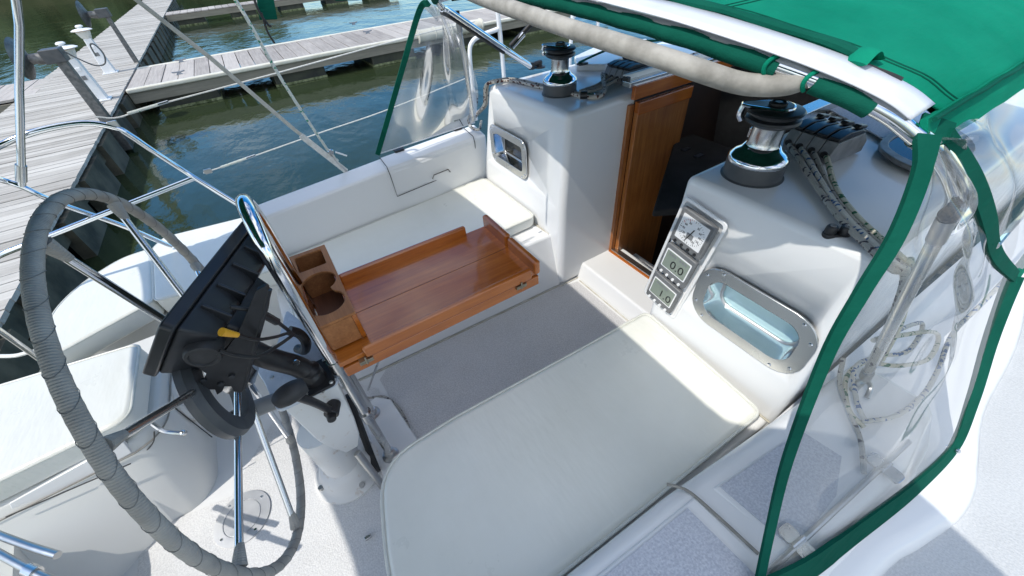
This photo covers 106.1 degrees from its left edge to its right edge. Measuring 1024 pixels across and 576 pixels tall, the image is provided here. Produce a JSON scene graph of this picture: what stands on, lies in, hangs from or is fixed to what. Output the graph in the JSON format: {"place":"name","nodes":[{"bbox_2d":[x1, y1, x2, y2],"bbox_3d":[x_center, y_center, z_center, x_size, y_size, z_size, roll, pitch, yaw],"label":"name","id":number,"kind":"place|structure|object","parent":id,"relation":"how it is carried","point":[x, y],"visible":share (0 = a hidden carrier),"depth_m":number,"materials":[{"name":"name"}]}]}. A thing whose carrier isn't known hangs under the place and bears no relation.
{"place":"outdoors","nodes":[
{"label":"outdoors","id":0,"kind":"place"},
{"bbox_2d":[0,0,25,2],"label":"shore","id":1,"kind":"structure","parent":0,"point":[4,1],"depth_m":46.79,"materials":[{"name":"green plant"}]},
{"bbox_2d":[0,0,1023,357],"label":"water","id":2,"kind":"structure","parent":0,"point":[236,122],"depth_m":7.55,"materials":[{"name":"blue liquid"}]},
{"bbox_2d":[0,77,53,112],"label":"finger dock","id":3,"kind":"object","parent":2,"relation":"on","point":[6,96],"visible":0.32,"depth_m":8.23,"materials":[{"name":"grey wood"}]},
{"bbox_2d":[0,0,178,383],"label":"dock","id":4,"kind":"object","parent":2,"relation":"on","point":[91,157],"visible":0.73,"depth_m":5.30,"materials":[{"name":"grey wood"}]},
{"bbox_2d":[4,37,133,150],"bbox_3d":[-6.485,-2.969,5.935,0.955,1.652,0.518,-26,47,-21],"label":"dock lamp post","id":5,"kind":"object","parent":4,"relation":"attached to","point":[59,56],"visible":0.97,"depth_m":5.63,"materials":[{"name":"metal"}]},
{"bbox_2d":[55,41,112,101],"bbox_3d":[-7.659,-3.840,6.853,0.385,0.936,0.385,-26,47,-21],"label":"power pedestal","id":6,"kind":"object","parent":4,"relation":"on","point":[95,87],"visible":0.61,"depth_m":6.84,"materials":[{"name":"white plastic"}]},
{"bbox_2d":[70,25,118,74],"bbox_3d":[-9.355,-5.347,8.643,0.385,0.936,0.385,-26,47,-21],"label":"power pedestal","id":7,"kind":"object","parent":4,"relation":"on","point":[84,34],"visible":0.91,"depth_m":8.60,"materials":[{"name":"white plastic"}]},
{"bbox_2d":[75,0,140,65],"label":"dock lamp post","id":8,"kind":"object","parent":4,"relation":"attached to","point":[86,16],"visible":0.9,"depth_m":8.94,"materials":[{"name":"metal"}]},
{"bbox_2d":[165,0,347,26],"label":"finger dock","id":9,"kind":"object","parent":2,"relation":"on","point":[187,17],"visible":0.79,"depth_m":19.04,"materials":[{"name":"grey wood"}]},
{"bbox_2d":[126,0,609,111],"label":"finger dock","id":10,"kind":"object","parent":2,"relation":"on","point":[158,83],"visible":0.62,"depth_m":9.18,"materials":[{"name":"grey wood"}]},
{"bbox_2d":[171,70,184,74],"bbox_3d":[-7.185,-4.642,8.303,0.245,0.074,0.040,-26,47,-21],"label":"dock cleat","id":11,"kind":"object","parent":10,"relation":"on","point":[178,72],"visible":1,"depth_m":8.30,"materials":[{"name":"silver metal"}]},
{"bbox_2d":[0,39,1023,575],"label":"sailboat","id":12,"kind":"object","parent":2,"relation":"on","point":[764,297],"visible":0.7,"depth_m":1.19,"materials":[{"name":"plastic"}]},
{"bbox_2d":[0,349,33,357],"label":"mooring line","id":13,"kind":"object","parent":12,"relation":"attached to","point":[12,355],"visible":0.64,"depth_m":1.72,"materials":[{"name":"white fabric"}]},
{"bbox_2d":[0,530,61,575],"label":"stern ladder","id":14,"kind":"object","parent":12,"relation":"attached to","point":[24,568],"visible":1,"depth_m":0.89,"materials":[{"name":"metal"}]},
{"bbox_2d":[0,344,150,501],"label":"helm cushion","id":15,"kind":"object","parent":12,"relation":"on","point":[37,443],"visible":0.75,"depth_m":1.18,"materials":[{"name":"white leather"}]},
{"bbox_2d":[52,250,164,363],"bbox_3d":[-1.700,0.059,1.641,0.364,0.085,0.601,-26,47,-21],"label":"seat cushion","id":16,"kind":"object","parent":12,"relation":"on","point":[91,317],"visible":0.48,"depth_m":1.55,"materials":[{"name":"white leather"}]},
{"bbox_2d":[0,120,235,360],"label":"stern rail","id":17,"kind":"object","parent":12,"relation":"attached to","point":[91,217],"visible":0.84,"depth_m":1.54,"materials":[{"name":"metal"}]},
{"bbox_2d":[96,21,474,118],"bbox_3d":[-0.877,-0.998,1.715,1.637,0.100,0.011,-26,47,-21],"label":"lifeline","id":18,"kind":"object","parent":17,"relation":"attached to","point":[148,107],"visible":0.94,"depth_m":1.61,"materials":[{"name":"metal"}]},
{"bbox_2d":[203,76,470,173],"bbox_3d":[-0.802,-0.836,1.915,1.370,0.132,0.011,-26,47,-21],"label":"lifeline","id":19,"kind":"object","parent":17,"relation":"attached to","point":[238,161],"visible":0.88,"depth_m":1.86,"materials":[{"name":"metal"}]},
{"bbox_2d":[11,0,349,186],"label":"bimini","id":20,"kind":"object","parent":12,"relation":"attached to","point":[266,9],"visible":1,"depth_m":1.30,"materials":[{"name":"metal"}]},
{"bbox_2d":[152,218,276,311],"bbox_3d":[-1.394,-0.129,1.812,0.497,0.085,0.641,-26,47,-21],"label":"seat cushion","id":21,"kind":"object","parent":12,"relation":"on","point":[203,245],"visible":0.34,"depth_m":1.77,"materials":[{"name":"white leather"}]},
{"bbox_2d":[254,311,379,504],"bbox_3d":[-0.653,0.400,1.285,0.259,0.558,0.436,-26,47,-21],"label":"steering pedestal","id":22,"kind":"object","parent":12,"relation":"on","point":[342,476],"visible":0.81,"depth_m":1.19,"materials":[{"name":"plastic"}]},
{"bbox_2d":[19,187,305,575],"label":"helm","id":23,"kind":"object","parent":22,"relation":"attached to","point":[95,446],"visible":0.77,"depth_m":0.58,"materials":[{"name":"grey leather"}]},
{"bbox_2d":[172,368,255,439],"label":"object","id":24,"kind":"object","parent":23,"relation":"attached to","point":[208,411],"visible":0.61,"depth_m":0.76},
{"bbox_2d":[142,221,298,393],"bbox_3d":[-0.574,0.062,0.838,0.254,0.302,0.311,-4,43,1],"label":"chartplotter","id":25,"kind":"object","parent":22,"relation":"attached to","point":[211,324],"visible":0.91,"depth_m":0.73,"materials":[{"name":"black plastic"}]},
{"bbox_2d":[253,341,335,396],"bbox_3d":[-0.573,0.187,0.982,0.149,0.209,0.110,-26,47,-21],"label":"plotter arm","id":26,"kind":"object","parent":22,"relation":"attached to","point":[317,377],"visible":0.77,"depth_m":0.99},
{"bbox_2d":[288,326,311,354],"bbox_3d":[-0.591,0.149,1.064,0.096,0.142,0.038,15,47,21],"label":"cable bundle","id":27,"kind":"object","parent":22,"relation":"on","point":[304,347],"visible":0.93,"depth_m":1.04,"materials":[{"name":"black rubber"}]},
{"bbox_2d":[271,378,340,422],"bbox_3d":[-0.506,0.295,0.985,0.071,0.244,0.132,2,43,7],"label":"control lever","id":28,"kind":"object","parent":22,"relation":"attached to","point":[291,392],"visible":1,"depth_m":0.90,"materials":[{"name":"black plastic"}]},
{"bbox_2d":[345,394,380,472],"bbox_3d":[-0.511,0.502,1.300,0.045,0.331,0.129,-12,43,-7],"label":"hose","id":29,"kind":"object","parent":22,"relation":"attached to","point":[363,435],"visible":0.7,"depth_m":1.34,"materials":[{"name":"black rubber"}]},
{"bbox_2d":[235,193,398,489],"bbox_3d":[-0.538,0.227,1.107,0.120,1.027,0.346,-26,47,-21],"label":"pedestal guard","id":30,"kind":"object","parent":12,"relation":"on","point":[278,263],"visible":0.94,"depth_m":0.94,"materials":[{"name":"metal"}]},
{"bbox_2d":[335,214,539,390],"bbox_3d":[-0.247,0.152,1.345,0.629,0.547,0.343,-26,47,-21],"label":"cockpit table","id":31,"kind":"object","parent":30,"relation":"attached to","point":[403,299],"visible":0.96,"depth_m":1.18,"materials":[{"name":"brown wood"}]},
{"bbox_2d":[289,245,366,349],"bbox_3d":[-0.535,0.018,1.103,0.109,0.093,0.359,-26,47,-21],"label":"cup holder box","id":32,"kind":"object","parent":31,"relation":"on","point":[337,317],"visible":0.84,"depth_m":1.10,"materials":[{"name":"brown wood"}]},
{"bbox_2d":[328,149,347,171],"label":"tackle block","id":33,"kind":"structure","parent":12,"relation":"attached to","point":[330,151],"depth_m":1.84,"materials":[{"name":"metal"}]},
{"bbox_2d":[234,0,338,160],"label":"lashing line","id":34,"kind":"object","parent":33,"relation":"attached to","point":[241,9],"visible":0.99,"depth_m":1.54,"materials":[{"name":"grey fabric"}]},
{"bbox_2d":[367,395,410,428],"bbox_3d":[-0.474,0.494,1.533,0.356,0.046,0.074,28,52,31],"label":"cord","id":35,"kind":"object","parent":12,"relation":"on","point":[398,407],"visible":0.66,"depth_m":1.57,"materials":[{"name":"grey fabric"}]},
{"bbox_2d":[289,178,533,318],"bbox_3d":[-0.499,-0.237,1.895,1.166,0.065,0.579,-26,47,-21],"label":"seat cushion","id":36,"kind":"object","parent":12,"relation":"on","point":[467,206],"visible":0.53,"depth_m":1.93,"materials":[{"name":"white leather"}]},
{"bbox_2d":[468,12,505,120],"bbox_3d":[-0.142,-1.247,2.156,0.237,0.545,0.024,-26,47,-21],"label":"gate stanchion","id":37,"kind":"object","parent":12,"relation":"on","point":[474,39],"visible":0.6,"depth_m":2.09,"materials":[{"name":"silver metal"}]},
{"bbox_2d":[468,72,606,130],"bbox_3d":[0.106,-0.881,1.881,0.813,0.307,0.215,26,51,29],"label":"rope tail","id":38,"kind":"object","parent":12,"relation":"on","point":[534,86],"visible":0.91,"depth_m":1.81},
{"bbox_2d":[541,41,577,97],"bbox_3d":[0.200,-0.906,1.603,0.154,0.204,0.154,-26,47,-21],"label":"winch","id":39,"kind":"object","parent":12,"relation":"on","point":[560,80],"visible":0.99,"depth_m":1.58,"materials":[{"name":"metal"}]},
{"bbox_2d":[380,313,758,575],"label":"seat cushion","id":40,"kind":"object","parent":12,"relation":"on","point":[565,465],"visible":1,"depth_m":1.04,"materials":[{"name":"white leather"}]},
{"bbox_2d":[569,15,575,64],"bbox_3d":[0.447,-1.566,2.369,0.243,0.328,0.022,-26,47,-21],"label":"gate stanchion","id":41,"kind":"object","parent":12,"relation":"on","point":[571,42],"visible":0.16,"depth_m":2.35,"materials":[{"name":"silver metal"}]},
{"bbox_2d":[580,91,594,98],"bbox_3d":[0.304,-0.775,1.545,0.060,0.029,0.029,0,43,6],"label":"snap shackle","id":42,"kind":"object","parent":12,"relation":"on","point":[584,94],"visible":1,"depth_m":1.54,"materials":[{"name":"black metal"}]},
{"bbox_2d":[579,75,607,90],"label":"rope tail","id":43,"kind":"object","parent":12,"relation":"on","point":[597,84],"visible":0.64,"depth_m":1.64},
{"bbox_2d":[579,77,612,91],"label":"rope tail","id":44,"kind":"object","parent":12,"relation":"on","point":[607,81],"visible":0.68,"depth_m":1.62},
{"bbox_2d":[579,78,618,93],"bbox_3d":[0.368,-0.840,1.608,0.192,0.032,0.026,-21,45,-17],"label":"rope tail","id":45,"kind":"object","parent":12,"relation":"on","point":[601,87],"visible":0.81,"depth_m":1.60},
{"bbox_2d":[578,40,658,63],"bbox_3d":[0.729,-1.258,1.931,0.906,0.103,0.171,-26,47,-21],"label":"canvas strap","id":46,"kind":"object","parent":12,"relation":"on","point":[591,56],"visible":0.26,"depth_m":1.82,"materials":[{"name":"black fabric"}]},
{"bbox_2d":[604,57,648,84],"bbox_3d":[0.502,-0.946,1.671,0.163,0.081,0.130,-27,47,-22],"label":"rope clutch","id":47,"kind":"object","parent":12,"relation":"on","point":[618,68],"visible":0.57,"depth_m":1.64,"materials":[{"name":"black plastic"}]},
{"bbox_2d":[615,85,693,262],"bbox_3d":[0.688,-0.407,2.016,0.326,1.140,0.026,-26,47,-21],"label":"companionway door","id":48,"kind":"structure","parent":12,"relation":"attached to","point":[657,125],"depth_m":1.82,"materials":[{"name":"brown wood"}]},
{"bbox_2d":[646,271,682,313],"bbox_3d":[0.506,0.015,1.290,0.020,0.131,0.124,-26,47,-21],"label":"instrument","id":49,"kind":"object","parent":12,"relation":"attached to","point":[664,292],"visible":1,"depth_m":1.27,"materials":[{"name":"white plastic"}]},
{"bbox_2d":[658,241,698,288],"bbox_3d":[0.508,-0.069,1.188,0.020,0.131,0.124,-26,47,-21],"label":"instrument","id":50,"kind":"object","parent":12,"relation":"attached to","point":[677,265],"visible":1,"depth_m":1.17,"materials":[{"name":"white plastic"}]},
{"bbox_2d":[670,206,718,259],"bbox_3d":[0.509,-0.154,1.087,0.020,0.135,0.129,-26,47,-21],"label":"instrument","id":51,"kind":"object","parent":12,"relation":"attached to","point":[694,233],"visible":1,"depth_m":1.07,"materials":[{"name":"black plastic"}]},
{"bbox_2d":[375,0,1023,575],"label":"dodger","id":52,"kind":"object","parent":12,"relation":"on","point":[953,68],"visible":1,"depth_m":0.59,"materials":[{"name":"green fabric"}]},
{"bbox_2d":[414,4,477,136],"bbox_3d":[-0.387,-0.941,1.749,0.576,0.581,0.215,-30,48,-24],"label":"side window","id":53,"kind":"structure","parent":52,"relation":"in","point":[456,117],"depth_m":1.82,"materials":[{"name":"clear plastic"}]},
{"bbox_2d":[903,151,991,438],"bbox_3d":[0.753,0.126,0.701,0.833,0.770,0.295,-20,45,-15],"label":"side window","id":54,"kind":"structure","parent":52,"relation":"in","point":[963,289],"depth_m":0.65,"materials":[{"name":"clear plastic"}]},
{"bbox_2d":[948,115,1023,268],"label":"forward window","id":55,"kind":"structure","parent":52,"relation":"in","point":[987,126],"depth_m":0.63,"materials":[{"name":"clear plastic"}]},
{"bbox_2d":[720,99,806,188],"bbox_3d":[0.641,-0.369,0.982,0.154,0.204,0.154,-26,47,-21],"label":"winch","id":56,"kind":"object","parent":12,"relation":"on","point":[759,158],"visible":0.99,"depth_m":0.95,"materials":[{"name":"silver metal"}]},
{"bbox_2d":[782,113,867,163],"bbox_3d":[0.870,-0.420,1.066,0.163,0.081,0.130,-23,46,-18],"label":"rope clutch","id":57,"kind":"object","parent":12,"relation":"on","point":[821,135],"visible":0.91,"depth_m":1.03,"materials":[{"name":"black plastic"}]},
{"bbox_2d":[787,143,908,373],"bbox_3d":[0.755,-0.097,0.992,0.125,0.333,0.544,-6,43,-1],"label":"rope tail","id":58,"kind":"object","parent":57,"relation":"hanging from","point":[863,242],"visible":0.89,"depth_m":0.86},
{"bbox_2d":[798,147,910,369],"bbox_3d":[0.769,-0.091,0.985,0.131,0.333,0.506,-6,43,-1],"label":"rope tail","id":59,"kind":"object","parent":57,"relation":"hanging from","point":[835,202],"visible":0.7,"depth_m":0.87},
{"bbox_2d":[822,224,849,238],"bbox_3d":[0.700,-0.122,0.827,0.050,0.030,0.024,5,44,11],"label":"cam cleat","id":60,"kind":"object","parent":12,"relation":"attached to","point":[830,231],"visible":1,"depth_m":0.82,"materials":[{"name":"black plastic"}]},
{"bbox_2d":[837,358,866,474],"bbox_3d":[0.829,0.297,0.931,0.024,0.062,0.290,10,45,16],"label":"rope tail","id":61,"kind":"object","parent":12,"relation":"on","point":[863,464],"visible":1,"depth_m":0.92},
{"bbox_2d":[811,151,912,365],"bbox_3d":[0.783,-0.086,0.977,0.136,0.333,0.468,-6,43,-1],"label":"rope tail","id":62,"kind":"object","parent":12,"relation":"on","point":[818,163],"visible":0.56,"depth_m":0.90},
{"bbox_2d":[824,155,914,361],"bbox_3d":[0.798,-0.081,0.970,0.142,0.333,0.430,-7,43,-1],"label":"rope tail","id":63,"kind":"object","parent":12,"relation":"on","point":[858,216],"visible":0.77,"depth_m":0.86},
{"bbox_2d":[851,321,924,422],"bbox_3d":[0.989,0.144,0.963,0.433,0.184,0.103,-26,47,-21],"label":"rope bight","id":64,"kind":"object","parent":12,"relation":"on","point":[909,349],"visible":0.83,"depth_m":1.01,"materials":[{"name":"grey fabric"}]},
{"bbox_2d":[842,330,940,427],"bbox_3d":[0.991,0.149,0.966,0.446,0.196,0.105,-26,47,-21],"label":"rope bight","id":65,"kind":"object","parent":12,"relation":"hanging from","point":[928,358],"visible":0.81,"depth_m":1.02,"materials":[{"name":"grey fabric"}]},
{"bbox_2d":[878,131,975,174],"bbox_3d":[1.124,-0.384,1.045,0.339,0.012,0.183,-26,47,-21],"label":"deck hatch","id":66,"kind":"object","parent":12,"relation":"in","point":[894,149],"depth_m":1.03,"materials":[{"name":"grey plastic"}]},
{"bbox_2d":[864,264,1015,423],"bbox_3d":[1.397,0.063,1.134,1.297,0.038,0.058,-26,47,-21],"label":"rope tail","id":67,"kind":"object","parent":12,"relation":"on","point":[918,399],"visible":0.88,"depth_m":1.00}
]}

